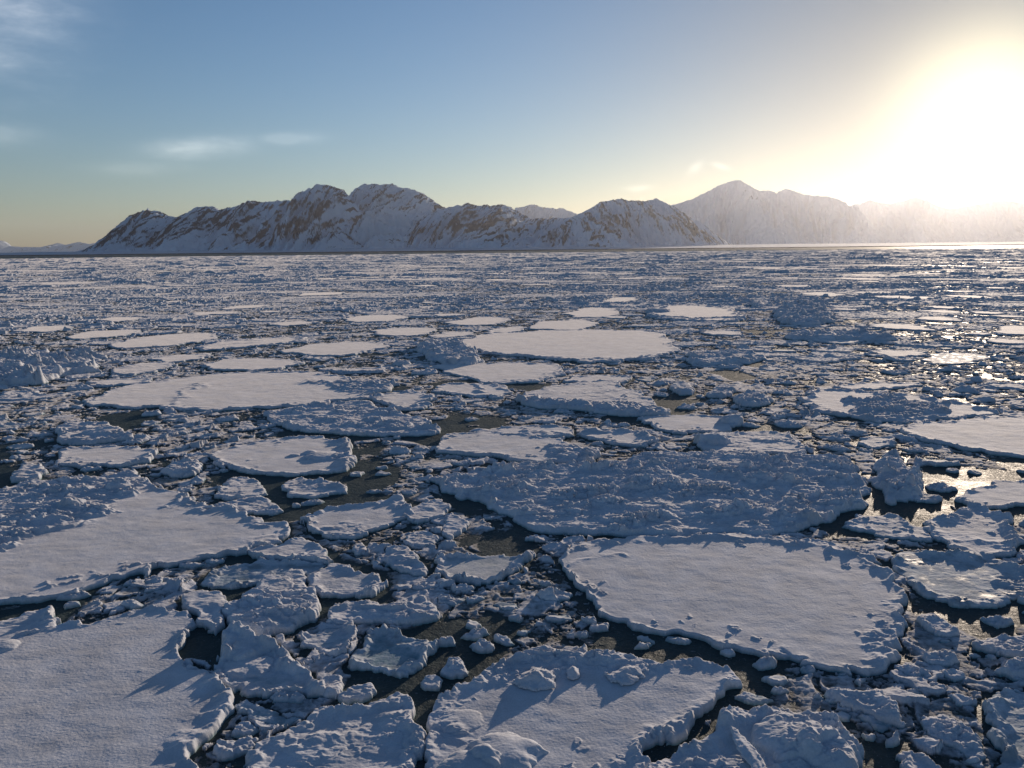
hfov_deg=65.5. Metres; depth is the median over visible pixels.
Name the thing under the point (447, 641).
ice chunk
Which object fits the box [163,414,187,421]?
ice chunk
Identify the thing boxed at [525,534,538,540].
ice chunk
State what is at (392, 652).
ice floe
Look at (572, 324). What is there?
ice floe
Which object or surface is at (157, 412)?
ice chunk
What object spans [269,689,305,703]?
ice chunk
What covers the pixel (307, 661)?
ice chunk
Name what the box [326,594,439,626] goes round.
ice block
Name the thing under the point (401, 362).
ice chunk
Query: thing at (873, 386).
ice floe
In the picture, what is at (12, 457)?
ice chunk
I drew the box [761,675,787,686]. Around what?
ice chunk
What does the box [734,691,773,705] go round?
ice chunk
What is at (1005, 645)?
ice slab
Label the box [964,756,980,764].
ice chunk
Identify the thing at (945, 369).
ice chunk
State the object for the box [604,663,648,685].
ice block
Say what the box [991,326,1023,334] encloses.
ice floe
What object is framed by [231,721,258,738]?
ice chunk
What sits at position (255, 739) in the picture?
ice chunk
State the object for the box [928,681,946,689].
ice chunk
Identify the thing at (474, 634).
ice chunk
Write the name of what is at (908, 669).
ice chunk
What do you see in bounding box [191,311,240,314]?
ice floe
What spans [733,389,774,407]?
ice block
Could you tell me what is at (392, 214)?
saddle mountain
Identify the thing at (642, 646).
ice chunk
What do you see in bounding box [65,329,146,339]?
ice floe
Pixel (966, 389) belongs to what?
ice chunk
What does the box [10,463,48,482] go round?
ice slab
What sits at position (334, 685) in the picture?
ice block
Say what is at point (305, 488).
ice floe
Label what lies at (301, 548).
ice slab
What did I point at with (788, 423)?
ice chunk
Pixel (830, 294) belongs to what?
ice floe
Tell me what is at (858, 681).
ice chunk
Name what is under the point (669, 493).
ice floe
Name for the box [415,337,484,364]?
ice hummock
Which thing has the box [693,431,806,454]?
ice floe
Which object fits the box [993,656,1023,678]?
ice block
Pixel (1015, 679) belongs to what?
ice chunk
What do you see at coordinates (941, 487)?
ice chunk
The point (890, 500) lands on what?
ice block
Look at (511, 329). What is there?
ice floe
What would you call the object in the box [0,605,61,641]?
ice slab
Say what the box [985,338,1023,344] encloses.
ice floe
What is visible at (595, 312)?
ice floe
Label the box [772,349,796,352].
ice chunk
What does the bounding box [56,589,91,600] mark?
ice chunk
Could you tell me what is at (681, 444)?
ice chunk
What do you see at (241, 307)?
ice floe
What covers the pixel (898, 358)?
ice chunk
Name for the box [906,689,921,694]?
ice chunk
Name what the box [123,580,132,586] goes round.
ice chunk
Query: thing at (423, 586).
ice chunk
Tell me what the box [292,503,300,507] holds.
ice chunk
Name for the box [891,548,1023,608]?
ice floe
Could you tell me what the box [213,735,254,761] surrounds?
ice chunk
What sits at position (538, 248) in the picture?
snowy shore
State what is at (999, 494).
ice floe
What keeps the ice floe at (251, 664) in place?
on the sea water
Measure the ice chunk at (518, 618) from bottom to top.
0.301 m
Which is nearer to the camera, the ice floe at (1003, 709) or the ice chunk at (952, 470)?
the ice floe at (1003, 709)
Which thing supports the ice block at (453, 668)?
on the sea water
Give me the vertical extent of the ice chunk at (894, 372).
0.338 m
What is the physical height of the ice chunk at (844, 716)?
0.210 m
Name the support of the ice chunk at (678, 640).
on the sea water
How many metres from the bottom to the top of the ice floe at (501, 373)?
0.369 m
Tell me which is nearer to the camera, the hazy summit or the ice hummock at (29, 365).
the ice hummock at (29, 365)
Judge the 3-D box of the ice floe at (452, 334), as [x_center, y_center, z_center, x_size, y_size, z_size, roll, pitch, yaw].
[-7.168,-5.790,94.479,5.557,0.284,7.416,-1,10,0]
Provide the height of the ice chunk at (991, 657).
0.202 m
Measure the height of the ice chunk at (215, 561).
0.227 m
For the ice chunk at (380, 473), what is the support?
on the sea water
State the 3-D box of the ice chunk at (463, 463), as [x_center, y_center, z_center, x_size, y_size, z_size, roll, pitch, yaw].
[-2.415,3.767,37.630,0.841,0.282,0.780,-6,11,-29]
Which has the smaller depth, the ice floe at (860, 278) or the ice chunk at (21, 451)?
the ice chunk at (21, 451)
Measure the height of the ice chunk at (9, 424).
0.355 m
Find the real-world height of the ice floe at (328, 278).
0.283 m
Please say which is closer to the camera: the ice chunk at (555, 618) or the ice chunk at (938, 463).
the ice chunk at (555, 618)
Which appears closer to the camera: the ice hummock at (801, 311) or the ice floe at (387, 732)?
the ice floe at (387, 732)
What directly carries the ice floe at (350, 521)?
on the sea water
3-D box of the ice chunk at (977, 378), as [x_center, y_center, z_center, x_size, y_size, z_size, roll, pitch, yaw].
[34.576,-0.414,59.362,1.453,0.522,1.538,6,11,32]
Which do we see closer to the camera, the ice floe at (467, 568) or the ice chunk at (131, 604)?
the ice chunk at (131, 604)
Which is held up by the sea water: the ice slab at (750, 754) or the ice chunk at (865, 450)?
the ice chunk at (865, 450)
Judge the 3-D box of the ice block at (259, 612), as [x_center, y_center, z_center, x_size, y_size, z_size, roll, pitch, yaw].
[-6.735,6.241,22.512,2.809,0.531,3.600,-1,10,0]
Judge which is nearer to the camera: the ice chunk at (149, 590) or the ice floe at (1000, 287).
the ice chunk at (149, 590)
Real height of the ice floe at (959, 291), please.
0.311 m
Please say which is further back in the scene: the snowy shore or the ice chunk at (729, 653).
the snowy shore
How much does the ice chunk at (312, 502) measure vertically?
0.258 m
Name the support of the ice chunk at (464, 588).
on the sea water
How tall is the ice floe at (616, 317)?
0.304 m
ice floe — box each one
[0,469,290,604]
[0,604,234,767]
[11,325,72,332]
[54,421,133,445]
[55,445,157,468]
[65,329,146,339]
[82,370,399,411]
[85,377,152,387]
[98,317,144,321]
[108,332,219,348]
[110,361,180,375]
[148,353,213,362]
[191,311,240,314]
[194,336,308,350]
[199,556,326,589]
[201,357,304,371]
[210,435,356,476]
[210,620,325,698]
[213,495,283,515]
[214,476,267,500]
[221,305,270,309]
[234,699,301,728]
[243,692,426,767]
[258,310,281,312]
[263,400,440,436]
[268,321,315,326]
[279,341,390,357]
[281,476,347,498]
[296,292,344,295]
[300,494,414,539]
[300,624,357,657]
[307,563,387,599]
[312,278,344,279]
[320,331,340,333]
[342,314,410,322]
[347,623,438,678]
[367,389,437,410]
[369,327,437,336]
[424,643,742,767]
[426,450,871,537]
[427,362,565,384]
[428,331,474,338]
[431,382,513,398]
[432,313,470,316]
[434,550,535,586]
[435,431,600,463]
[443,317,510,325]
[460,328,681,363]
[483,326,528,333]
[487,279,512,280]
[490,424,573,437]
[514,379,670,416]
[521,284,550,285]
[527,319,598,329]
[558,532,908,676]
[561,307,619,317]
[562,374,632,383]
[576,427,659,447]
[602,297,638,301]
[602,316,627,318]
[636,413,743,434]
[645,304,750,321]
[647,704,863,767]
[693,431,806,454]
[700,330,743,335]
[753,267,784,268]
[776,285,810,286]
[793,292,846,296]
[797,387,999,423]
[806,339,864,344]
[832,308,858,310]
[833,381,923,390]
[837,274,881,274]
[837,278,880,279]
[841,512,933,542]
[852,292,894,292]
[857,436,896,449]
[862,265,914,265]
[867,323,936,331]
[867,349,927,356]
[876,295,933,298]
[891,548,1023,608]
[899,413,1023,458]
[915,310,961,313]
[915,316,962,321]
[920,714,985,759]
[921,352,990,364]
[922,501,1023,557]
[924,306,963,309]
[942,295,994,298]
[950,290,974,292]
[954,480,1023,509]
[965,332,991,335]
[970,311,1007,314]
[982,687,1023,767]
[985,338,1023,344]
[987,287,1014,288]
[990,315,1023,317]
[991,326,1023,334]
[1000,267,1023,268]
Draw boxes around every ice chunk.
[0,393,18,397]
[0,404,14,408]
[0,421,24,427]
[5,439,15,442]
[6,443,33,449]
[9,455,17,459]
[16,450,28,453]
[22,412,44,416]
[32,432,49,437]
[44,438,53,442]
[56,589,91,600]
[63,601,80,609]
[64,383,93,391]
[80,466,101,471]
[120,599,144,609]
[121,433,150,443]
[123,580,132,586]
[135,349,150,351]
[141,409,161,416]
[141,420,159,425]
[144,577,162,583]
[144,587,162,592]
[150,473,161,476]
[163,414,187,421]
[167,430,190,434]
[175,444,189,449]
[177,487,191,492]
[179,562,205,568]
[182,423,195,427]
[190,475,205,484]
[204,432,218,435]
[205,558,224,564]
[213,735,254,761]
[214,414,238,422]
[219,469,227,472]
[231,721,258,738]
[246,736,258,743]
[259,423,275,428]
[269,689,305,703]
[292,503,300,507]
[300,499,324,505]
[302,659,314,664]
[313,365,325,367]
[350,471,364,476]
[366,489,381,493]
[375,465,387,469]
[375,471,390,475]
[388,445,410,454]
[391,347,411,348]
[391,359,411,365]
[394,366,410,370]
[401,487,417,495]
[411,368,437,374]
[412,581,439,590]
[413,445,430,450]
[436,635,455,646]
[437,594,465,606]
[451,460,469,465]
[451,583,475,593]
[454,404,464,410]
[459,398,484,402]
[461,627,489,640]
[465,417,478,421]
[465,595,484,603]
[465,619,481,629]
[469,638,494,653]
[482,516,494,519]
[493,602,517,610]
[494,633,514,645]
[507,577,521,584]
[508,614,523,622]
[517,415,532,418]
[517,630,530,635]
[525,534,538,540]
[535,586,572,601]
[539,580,551,587]
[545,615,572,622]
[553,408,570,413]
[574,630,588,638]
[581,616,596,625]
[589,622,609,632]
[590,441,603,445]
[618,422,630,426]
[634,642,652,649]
[635,376,658,381]
[637,635,654,644]
[654,391,669,396]
[660,362,674,366]
[665,636,691,644]
[676,403,698,409]
[676,443,687,445]
[717,363,740,368]
[720,649,734,657]
[732,412,748,414]
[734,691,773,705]
[741,422,760,427]
[752,656,776,670]
[753,344,775,347]
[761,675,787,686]
[765,358,781,360]
[765,408,790,412]
[771,686,788,694]
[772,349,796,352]
[773,413,787,417]
[773,419,803,427]
[780,380,796,384]
[800,665,815,673]
[813,692,823,699]
[815,380,827,383]
[822,443,850,451]
[824,698,835,704]
[830,433,849,437]
[837,711,851,721]
[843,428,867,434]
[848,366,861,370]
[854,678,865,686]
[857,714,891,732]
[858,448,872,451]
[861,733,875,741]
[880,369,911,375]
[882,355,918,361]
[885,730,899,747]
[895,663,931,677]
[901,447,928,452]
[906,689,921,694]
[913,494,941,503]
[922,458,960,466]
[925,482,957,492]
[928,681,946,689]
[935,367,952,371]
[937,347,955,349]
[946,468,958,473]
[948,693,976,706]
[949,385,979,393]
[952,382,965,385]
[964,375,985,381]
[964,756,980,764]
[967,470,981,474]
[969,653,980,658]
[977,361,988,365]
[980,615,1013,628]
[985,654,996,660]
[1010,677,1023,681]
[1017,595,1023,604]
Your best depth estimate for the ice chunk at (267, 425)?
45.86 m
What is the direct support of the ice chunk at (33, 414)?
on the sea water
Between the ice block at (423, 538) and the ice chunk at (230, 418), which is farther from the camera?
the ice chunk at (230, 418)
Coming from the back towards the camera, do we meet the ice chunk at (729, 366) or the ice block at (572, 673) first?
the ice chunk at (729, 366)
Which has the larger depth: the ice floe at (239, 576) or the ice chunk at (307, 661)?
the ice floe at (239, 576)
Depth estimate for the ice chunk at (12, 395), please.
56.41 m
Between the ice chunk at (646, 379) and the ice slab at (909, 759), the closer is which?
the ice slab at (909, 759)
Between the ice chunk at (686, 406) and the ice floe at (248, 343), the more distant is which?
the ice floe at (248, 343)
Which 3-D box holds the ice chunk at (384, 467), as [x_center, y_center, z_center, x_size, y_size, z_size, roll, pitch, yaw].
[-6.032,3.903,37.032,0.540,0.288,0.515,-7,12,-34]
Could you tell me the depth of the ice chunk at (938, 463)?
36.52 m
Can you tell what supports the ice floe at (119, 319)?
on the sea water
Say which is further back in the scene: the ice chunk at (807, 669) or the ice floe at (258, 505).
the ice floe at (258, 505)
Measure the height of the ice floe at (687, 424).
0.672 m
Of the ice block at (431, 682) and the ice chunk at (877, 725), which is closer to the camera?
the ice chunk at (877, 725)
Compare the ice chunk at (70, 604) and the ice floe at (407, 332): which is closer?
the ice chunk at (70, 604)
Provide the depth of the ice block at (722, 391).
54.36 m
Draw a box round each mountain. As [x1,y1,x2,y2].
[76,184,363,251]
[344,183,445,248]
[400,203,577,247]
[551,198,731,246]
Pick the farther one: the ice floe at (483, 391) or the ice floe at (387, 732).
the ice floe at (483, 391)
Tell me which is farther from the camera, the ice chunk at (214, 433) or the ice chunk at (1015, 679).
the ice chunk at (214, 433)
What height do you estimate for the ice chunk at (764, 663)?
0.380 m
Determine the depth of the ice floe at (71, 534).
28.43 m
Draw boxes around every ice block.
[159,458,202,478]
[181,590,227,635]
[221,578,320,635]
[255,574,293,592]
[283,568,306,583]
[319,674,344,698]
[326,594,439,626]
[337,682,376,704]
[352,542,366,555]
[403,530,439,548]
[420,674,442,690]
[440,657,467,679]
[513,667,555,691]
[566,666,579,679]
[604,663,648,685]
[669,381,694,395]
[705,384,736,398]
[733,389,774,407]
[824,687,906,728]
[866,448,923,502]
[884,495,896,505]
[915,613,959,637]
[921,649,959,667]
[942,668,965,681]
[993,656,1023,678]
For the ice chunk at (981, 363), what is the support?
on the sea water
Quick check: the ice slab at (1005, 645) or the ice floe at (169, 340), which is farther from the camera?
the ice floe at (169, 340)
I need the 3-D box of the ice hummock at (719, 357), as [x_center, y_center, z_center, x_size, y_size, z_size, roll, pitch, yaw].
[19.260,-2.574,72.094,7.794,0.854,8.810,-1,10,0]
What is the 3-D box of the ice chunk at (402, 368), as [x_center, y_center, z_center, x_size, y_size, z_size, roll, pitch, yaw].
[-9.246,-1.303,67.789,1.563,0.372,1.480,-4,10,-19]
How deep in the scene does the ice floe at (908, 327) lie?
97.39 m
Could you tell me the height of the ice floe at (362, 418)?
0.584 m
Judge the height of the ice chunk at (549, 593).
0.474 m
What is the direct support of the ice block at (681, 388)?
on the sea water
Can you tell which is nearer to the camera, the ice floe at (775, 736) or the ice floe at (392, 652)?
the ice floe at (775, 736)
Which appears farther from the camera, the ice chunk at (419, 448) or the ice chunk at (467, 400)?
the ice chunk at (467, 400)
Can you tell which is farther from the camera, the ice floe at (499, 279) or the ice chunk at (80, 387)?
the ice floe at (499, 279)
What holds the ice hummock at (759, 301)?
on the sea water
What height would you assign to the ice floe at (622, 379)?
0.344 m
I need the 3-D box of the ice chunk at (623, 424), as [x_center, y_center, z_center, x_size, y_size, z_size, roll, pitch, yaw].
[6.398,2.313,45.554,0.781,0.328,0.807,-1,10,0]
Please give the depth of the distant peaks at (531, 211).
13565.62 m
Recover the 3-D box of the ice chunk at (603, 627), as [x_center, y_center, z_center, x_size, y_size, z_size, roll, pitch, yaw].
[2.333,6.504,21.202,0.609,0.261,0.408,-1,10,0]
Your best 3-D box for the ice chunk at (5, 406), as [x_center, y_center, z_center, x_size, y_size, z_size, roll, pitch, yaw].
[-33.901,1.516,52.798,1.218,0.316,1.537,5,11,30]
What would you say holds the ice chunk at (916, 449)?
on the sea water
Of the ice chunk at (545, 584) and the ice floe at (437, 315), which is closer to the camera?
the ice chunk at (545, 584)
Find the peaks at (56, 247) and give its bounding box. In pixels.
[0,241,94,251]
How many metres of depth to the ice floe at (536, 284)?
225.41 m
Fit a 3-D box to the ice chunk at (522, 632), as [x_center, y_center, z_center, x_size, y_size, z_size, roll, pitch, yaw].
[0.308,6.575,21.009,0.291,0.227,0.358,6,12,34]
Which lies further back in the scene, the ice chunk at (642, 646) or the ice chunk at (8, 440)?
the ice chunk at (8, 440)
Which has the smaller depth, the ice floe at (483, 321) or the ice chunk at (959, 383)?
the ice chunk at (959, 383)
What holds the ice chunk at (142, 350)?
on the sea water
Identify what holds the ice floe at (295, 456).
on the sea water
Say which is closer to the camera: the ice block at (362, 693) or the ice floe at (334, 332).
the ice block at (362, 693)
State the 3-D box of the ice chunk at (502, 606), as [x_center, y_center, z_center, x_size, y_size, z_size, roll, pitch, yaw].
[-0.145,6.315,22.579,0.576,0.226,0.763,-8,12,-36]
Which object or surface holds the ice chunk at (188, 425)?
on the sea water
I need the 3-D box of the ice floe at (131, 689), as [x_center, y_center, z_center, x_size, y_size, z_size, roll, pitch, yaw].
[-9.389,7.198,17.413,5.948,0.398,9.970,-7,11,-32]
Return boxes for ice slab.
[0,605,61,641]
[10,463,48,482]
[248,537,333,565]
[376,545,428,577]
[403,498,451,524]
[441,512,469,539]
[730,726,765,767]
[895,750,940,767]
[971,633,1023,658]
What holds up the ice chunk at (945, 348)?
on the sea water
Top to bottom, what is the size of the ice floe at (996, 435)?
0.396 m
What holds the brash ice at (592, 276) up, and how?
on the sea water
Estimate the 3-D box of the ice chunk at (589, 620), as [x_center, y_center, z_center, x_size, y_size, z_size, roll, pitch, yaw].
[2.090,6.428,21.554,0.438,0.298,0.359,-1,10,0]
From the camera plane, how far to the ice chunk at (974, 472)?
35.25 m
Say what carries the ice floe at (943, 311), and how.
on the sea water
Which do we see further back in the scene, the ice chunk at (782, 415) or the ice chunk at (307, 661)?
the ice chunk at (782, 415)
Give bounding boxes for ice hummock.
[0,345,107,385]
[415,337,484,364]
[685,349,766,365]
[688,278,712,280]
[746,295,772,307]
[772,298,836,325]
[784,328,897,341]
[843,255,888,258]
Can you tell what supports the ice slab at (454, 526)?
on the sea water
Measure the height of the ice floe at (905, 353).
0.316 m
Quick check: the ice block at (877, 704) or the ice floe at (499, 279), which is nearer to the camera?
the ice block at (877, 704)
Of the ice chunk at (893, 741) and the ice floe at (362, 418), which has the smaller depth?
the ice chunk at (893, 741)
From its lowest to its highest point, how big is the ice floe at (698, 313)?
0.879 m
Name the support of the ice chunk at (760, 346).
on the sea water
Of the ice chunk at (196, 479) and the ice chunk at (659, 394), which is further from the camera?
the ice chunk at (659, 394)
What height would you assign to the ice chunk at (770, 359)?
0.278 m
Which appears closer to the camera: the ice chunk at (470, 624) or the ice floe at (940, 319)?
the ice chunk at (470, 624)
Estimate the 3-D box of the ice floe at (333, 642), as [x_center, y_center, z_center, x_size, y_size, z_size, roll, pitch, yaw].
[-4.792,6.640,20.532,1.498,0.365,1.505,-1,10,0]
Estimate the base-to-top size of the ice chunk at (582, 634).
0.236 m
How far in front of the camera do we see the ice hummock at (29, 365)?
69.03 m
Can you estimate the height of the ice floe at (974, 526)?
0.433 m
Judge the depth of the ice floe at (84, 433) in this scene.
43.53 m
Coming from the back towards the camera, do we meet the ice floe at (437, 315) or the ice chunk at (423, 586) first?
the ice floe at (437, 315)
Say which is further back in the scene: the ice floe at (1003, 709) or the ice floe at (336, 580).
the ice floe at (336, 580)
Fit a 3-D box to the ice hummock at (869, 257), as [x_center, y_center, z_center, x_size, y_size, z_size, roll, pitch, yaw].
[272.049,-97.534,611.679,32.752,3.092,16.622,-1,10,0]
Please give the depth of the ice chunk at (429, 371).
65.10 m
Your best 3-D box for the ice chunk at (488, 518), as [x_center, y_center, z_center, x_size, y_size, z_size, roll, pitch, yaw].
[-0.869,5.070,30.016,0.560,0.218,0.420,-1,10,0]
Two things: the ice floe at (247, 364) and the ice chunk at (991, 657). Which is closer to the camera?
the ice chunk at (991, 657)
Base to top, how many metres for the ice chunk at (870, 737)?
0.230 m
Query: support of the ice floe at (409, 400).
on the sea water
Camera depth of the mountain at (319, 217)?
7532.46 m
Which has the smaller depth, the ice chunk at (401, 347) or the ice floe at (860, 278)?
the ice chunk at (401, 347)
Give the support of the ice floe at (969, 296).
on the sea water
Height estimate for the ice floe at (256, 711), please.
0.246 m
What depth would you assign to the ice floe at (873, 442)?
40.59 m
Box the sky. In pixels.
[0,0,1023,246]
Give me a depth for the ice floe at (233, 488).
33.55 m
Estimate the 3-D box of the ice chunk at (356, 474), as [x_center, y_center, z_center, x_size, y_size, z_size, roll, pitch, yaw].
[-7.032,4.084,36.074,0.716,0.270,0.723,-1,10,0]
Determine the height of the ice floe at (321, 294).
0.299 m
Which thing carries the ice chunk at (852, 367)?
on the sea water
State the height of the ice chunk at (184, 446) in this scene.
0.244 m
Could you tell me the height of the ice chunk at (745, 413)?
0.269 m
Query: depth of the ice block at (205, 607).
22.36 m
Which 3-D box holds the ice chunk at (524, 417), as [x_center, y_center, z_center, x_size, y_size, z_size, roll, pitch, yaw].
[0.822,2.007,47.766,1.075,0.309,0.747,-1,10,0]
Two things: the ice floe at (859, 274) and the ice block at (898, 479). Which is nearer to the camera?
the ice block at (898, 479)
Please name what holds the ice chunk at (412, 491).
on the sea water
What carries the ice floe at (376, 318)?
on the sea water
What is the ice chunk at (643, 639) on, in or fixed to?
on the sea water
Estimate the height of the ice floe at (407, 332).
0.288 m
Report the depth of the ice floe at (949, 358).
70.41 m
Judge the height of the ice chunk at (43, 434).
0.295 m
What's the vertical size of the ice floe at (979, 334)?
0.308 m
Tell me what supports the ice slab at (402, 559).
on the sea water
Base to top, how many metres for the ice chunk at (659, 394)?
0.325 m
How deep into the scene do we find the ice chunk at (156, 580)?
24.46 m
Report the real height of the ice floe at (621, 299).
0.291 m
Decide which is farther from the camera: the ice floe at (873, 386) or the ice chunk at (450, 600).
the ice floe at (873, 386)
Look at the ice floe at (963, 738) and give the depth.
16.29 m
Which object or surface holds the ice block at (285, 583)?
on the sea water
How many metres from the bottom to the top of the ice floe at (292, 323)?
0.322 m
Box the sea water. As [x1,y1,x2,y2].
[0,245,1023,767]
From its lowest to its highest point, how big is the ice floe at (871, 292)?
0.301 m
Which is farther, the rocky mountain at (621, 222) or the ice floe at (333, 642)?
the rocky mountain at (621, 222)
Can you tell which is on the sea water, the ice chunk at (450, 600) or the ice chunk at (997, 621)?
the ice chunk at (997, 621)
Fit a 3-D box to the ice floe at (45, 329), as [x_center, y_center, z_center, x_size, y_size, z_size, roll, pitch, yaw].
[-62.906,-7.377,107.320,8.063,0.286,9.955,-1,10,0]
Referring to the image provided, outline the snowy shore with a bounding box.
[0,242,1023,255]
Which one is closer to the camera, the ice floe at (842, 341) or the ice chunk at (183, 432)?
the ice chunk at (183, 432)
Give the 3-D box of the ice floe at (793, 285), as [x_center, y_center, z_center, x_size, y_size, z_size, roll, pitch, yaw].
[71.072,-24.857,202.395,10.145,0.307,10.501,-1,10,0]
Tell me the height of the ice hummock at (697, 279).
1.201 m
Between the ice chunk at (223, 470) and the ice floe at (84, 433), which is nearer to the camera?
the ice chunk at (223, 470)
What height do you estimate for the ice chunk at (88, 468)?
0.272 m
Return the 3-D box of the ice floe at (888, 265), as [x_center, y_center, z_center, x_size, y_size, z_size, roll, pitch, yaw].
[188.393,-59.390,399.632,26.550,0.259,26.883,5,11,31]
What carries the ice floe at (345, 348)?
on the sea water
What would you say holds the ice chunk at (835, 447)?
on the sea water
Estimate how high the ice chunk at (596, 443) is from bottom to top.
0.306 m
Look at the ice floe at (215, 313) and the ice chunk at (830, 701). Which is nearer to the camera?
the ice chunk at (830, 701)
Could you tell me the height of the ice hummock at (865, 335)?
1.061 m
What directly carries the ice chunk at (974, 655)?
on the sea water
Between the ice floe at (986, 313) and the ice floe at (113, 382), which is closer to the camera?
the ice floe at (113, 382)
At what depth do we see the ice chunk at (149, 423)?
47.15 m
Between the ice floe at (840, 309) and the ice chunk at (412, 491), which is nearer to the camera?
the ice chunk at (412, 491)
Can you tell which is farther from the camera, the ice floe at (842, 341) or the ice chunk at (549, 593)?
the ice floe at (842, 341)
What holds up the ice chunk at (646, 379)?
on the sea water
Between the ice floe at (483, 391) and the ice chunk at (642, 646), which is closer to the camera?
the ice chunk at (642, 646)
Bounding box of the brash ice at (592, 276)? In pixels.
[0,248,1023,767]
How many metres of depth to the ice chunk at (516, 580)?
24.16 m
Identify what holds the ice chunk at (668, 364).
on the sea water
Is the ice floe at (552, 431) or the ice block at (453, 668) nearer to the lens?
the ice block at (453, 668)
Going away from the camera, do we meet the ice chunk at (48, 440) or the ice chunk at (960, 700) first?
the ice chunk at (960, 700)
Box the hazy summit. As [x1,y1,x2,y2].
[671,180,895,244]
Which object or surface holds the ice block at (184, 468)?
on the sea water
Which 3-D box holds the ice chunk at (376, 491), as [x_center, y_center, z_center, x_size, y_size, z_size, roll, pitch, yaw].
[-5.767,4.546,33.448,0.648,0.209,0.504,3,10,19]
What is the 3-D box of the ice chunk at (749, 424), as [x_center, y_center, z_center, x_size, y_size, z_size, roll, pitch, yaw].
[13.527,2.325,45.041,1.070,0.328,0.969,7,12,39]
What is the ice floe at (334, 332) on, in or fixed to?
on the sea water
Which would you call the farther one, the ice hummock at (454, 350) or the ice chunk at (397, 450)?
the ice hummock at (454, 350)
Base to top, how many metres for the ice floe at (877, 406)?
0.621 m
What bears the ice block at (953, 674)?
on the sea water
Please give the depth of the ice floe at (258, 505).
31.45 m
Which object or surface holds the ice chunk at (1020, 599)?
on the sea water
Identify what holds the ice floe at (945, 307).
on the sea water
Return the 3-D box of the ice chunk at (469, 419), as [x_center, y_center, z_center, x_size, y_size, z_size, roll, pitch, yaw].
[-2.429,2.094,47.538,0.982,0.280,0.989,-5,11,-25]
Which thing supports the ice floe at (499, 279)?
on the sea water
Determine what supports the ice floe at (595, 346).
on the sea water
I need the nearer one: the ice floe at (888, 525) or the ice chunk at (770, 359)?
the ice floe at (888, 525)
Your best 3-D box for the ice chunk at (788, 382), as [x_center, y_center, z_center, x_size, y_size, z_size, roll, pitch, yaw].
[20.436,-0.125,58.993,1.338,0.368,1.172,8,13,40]
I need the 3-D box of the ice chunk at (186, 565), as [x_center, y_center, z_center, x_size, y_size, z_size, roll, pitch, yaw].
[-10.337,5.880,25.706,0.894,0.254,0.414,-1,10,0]
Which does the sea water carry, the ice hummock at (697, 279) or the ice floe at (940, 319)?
the ice floe at (940, 319)
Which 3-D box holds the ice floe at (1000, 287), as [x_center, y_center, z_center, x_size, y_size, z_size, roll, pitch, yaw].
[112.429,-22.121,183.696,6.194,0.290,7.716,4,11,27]
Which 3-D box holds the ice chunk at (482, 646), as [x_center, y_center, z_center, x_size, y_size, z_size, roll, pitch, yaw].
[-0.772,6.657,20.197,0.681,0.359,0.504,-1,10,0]
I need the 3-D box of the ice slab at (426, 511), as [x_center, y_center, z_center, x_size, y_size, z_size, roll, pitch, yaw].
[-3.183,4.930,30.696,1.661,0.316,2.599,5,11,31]
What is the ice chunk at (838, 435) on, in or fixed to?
on the sea water
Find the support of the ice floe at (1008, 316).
on the sea water
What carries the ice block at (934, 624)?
on the sea water
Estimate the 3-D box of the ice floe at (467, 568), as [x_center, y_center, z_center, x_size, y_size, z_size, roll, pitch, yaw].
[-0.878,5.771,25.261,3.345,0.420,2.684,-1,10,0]
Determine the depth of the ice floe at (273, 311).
132.99 m
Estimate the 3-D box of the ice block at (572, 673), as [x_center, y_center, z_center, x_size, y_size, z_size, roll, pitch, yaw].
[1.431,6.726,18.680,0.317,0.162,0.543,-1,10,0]
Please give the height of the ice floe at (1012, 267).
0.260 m
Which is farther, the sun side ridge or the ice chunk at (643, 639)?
the sun side ridge
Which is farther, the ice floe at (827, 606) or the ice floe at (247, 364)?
the ice floe at (247, 364)
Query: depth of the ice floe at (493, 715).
17.16 m
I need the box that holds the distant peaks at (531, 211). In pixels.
[515,204,576,218]
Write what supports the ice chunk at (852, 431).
on the sea water
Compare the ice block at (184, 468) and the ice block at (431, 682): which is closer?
the ice block at (431, 682)
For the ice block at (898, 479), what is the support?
on the sea water
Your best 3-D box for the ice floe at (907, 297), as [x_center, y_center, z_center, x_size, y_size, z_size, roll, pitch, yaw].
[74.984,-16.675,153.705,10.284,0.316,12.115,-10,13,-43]
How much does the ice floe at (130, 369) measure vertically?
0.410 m
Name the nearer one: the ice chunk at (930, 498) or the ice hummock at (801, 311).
the ice chunk at (930, 498)
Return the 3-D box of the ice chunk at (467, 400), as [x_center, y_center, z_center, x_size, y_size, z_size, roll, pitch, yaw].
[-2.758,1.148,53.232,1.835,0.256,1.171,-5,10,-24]
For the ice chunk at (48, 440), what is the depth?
42.98 m
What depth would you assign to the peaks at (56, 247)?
19439.31 m
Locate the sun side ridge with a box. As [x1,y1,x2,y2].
[850,197,1023,242]
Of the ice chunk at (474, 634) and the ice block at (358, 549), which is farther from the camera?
the ice block at (358, 549)
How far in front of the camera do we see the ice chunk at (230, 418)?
47.88 m
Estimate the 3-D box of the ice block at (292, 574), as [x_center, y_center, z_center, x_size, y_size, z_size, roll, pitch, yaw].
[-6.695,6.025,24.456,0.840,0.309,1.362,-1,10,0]
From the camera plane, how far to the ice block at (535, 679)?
18.21 m
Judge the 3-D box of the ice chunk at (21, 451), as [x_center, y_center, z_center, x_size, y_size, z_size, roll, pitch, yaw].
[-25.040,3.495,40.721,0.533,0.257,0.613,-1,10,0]
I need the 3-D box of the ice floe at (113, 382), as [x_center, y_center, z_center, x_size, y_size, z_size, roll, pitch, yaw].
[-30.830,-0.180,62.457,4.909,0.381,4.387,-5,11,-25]
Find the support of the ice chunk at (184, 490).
on the sea water

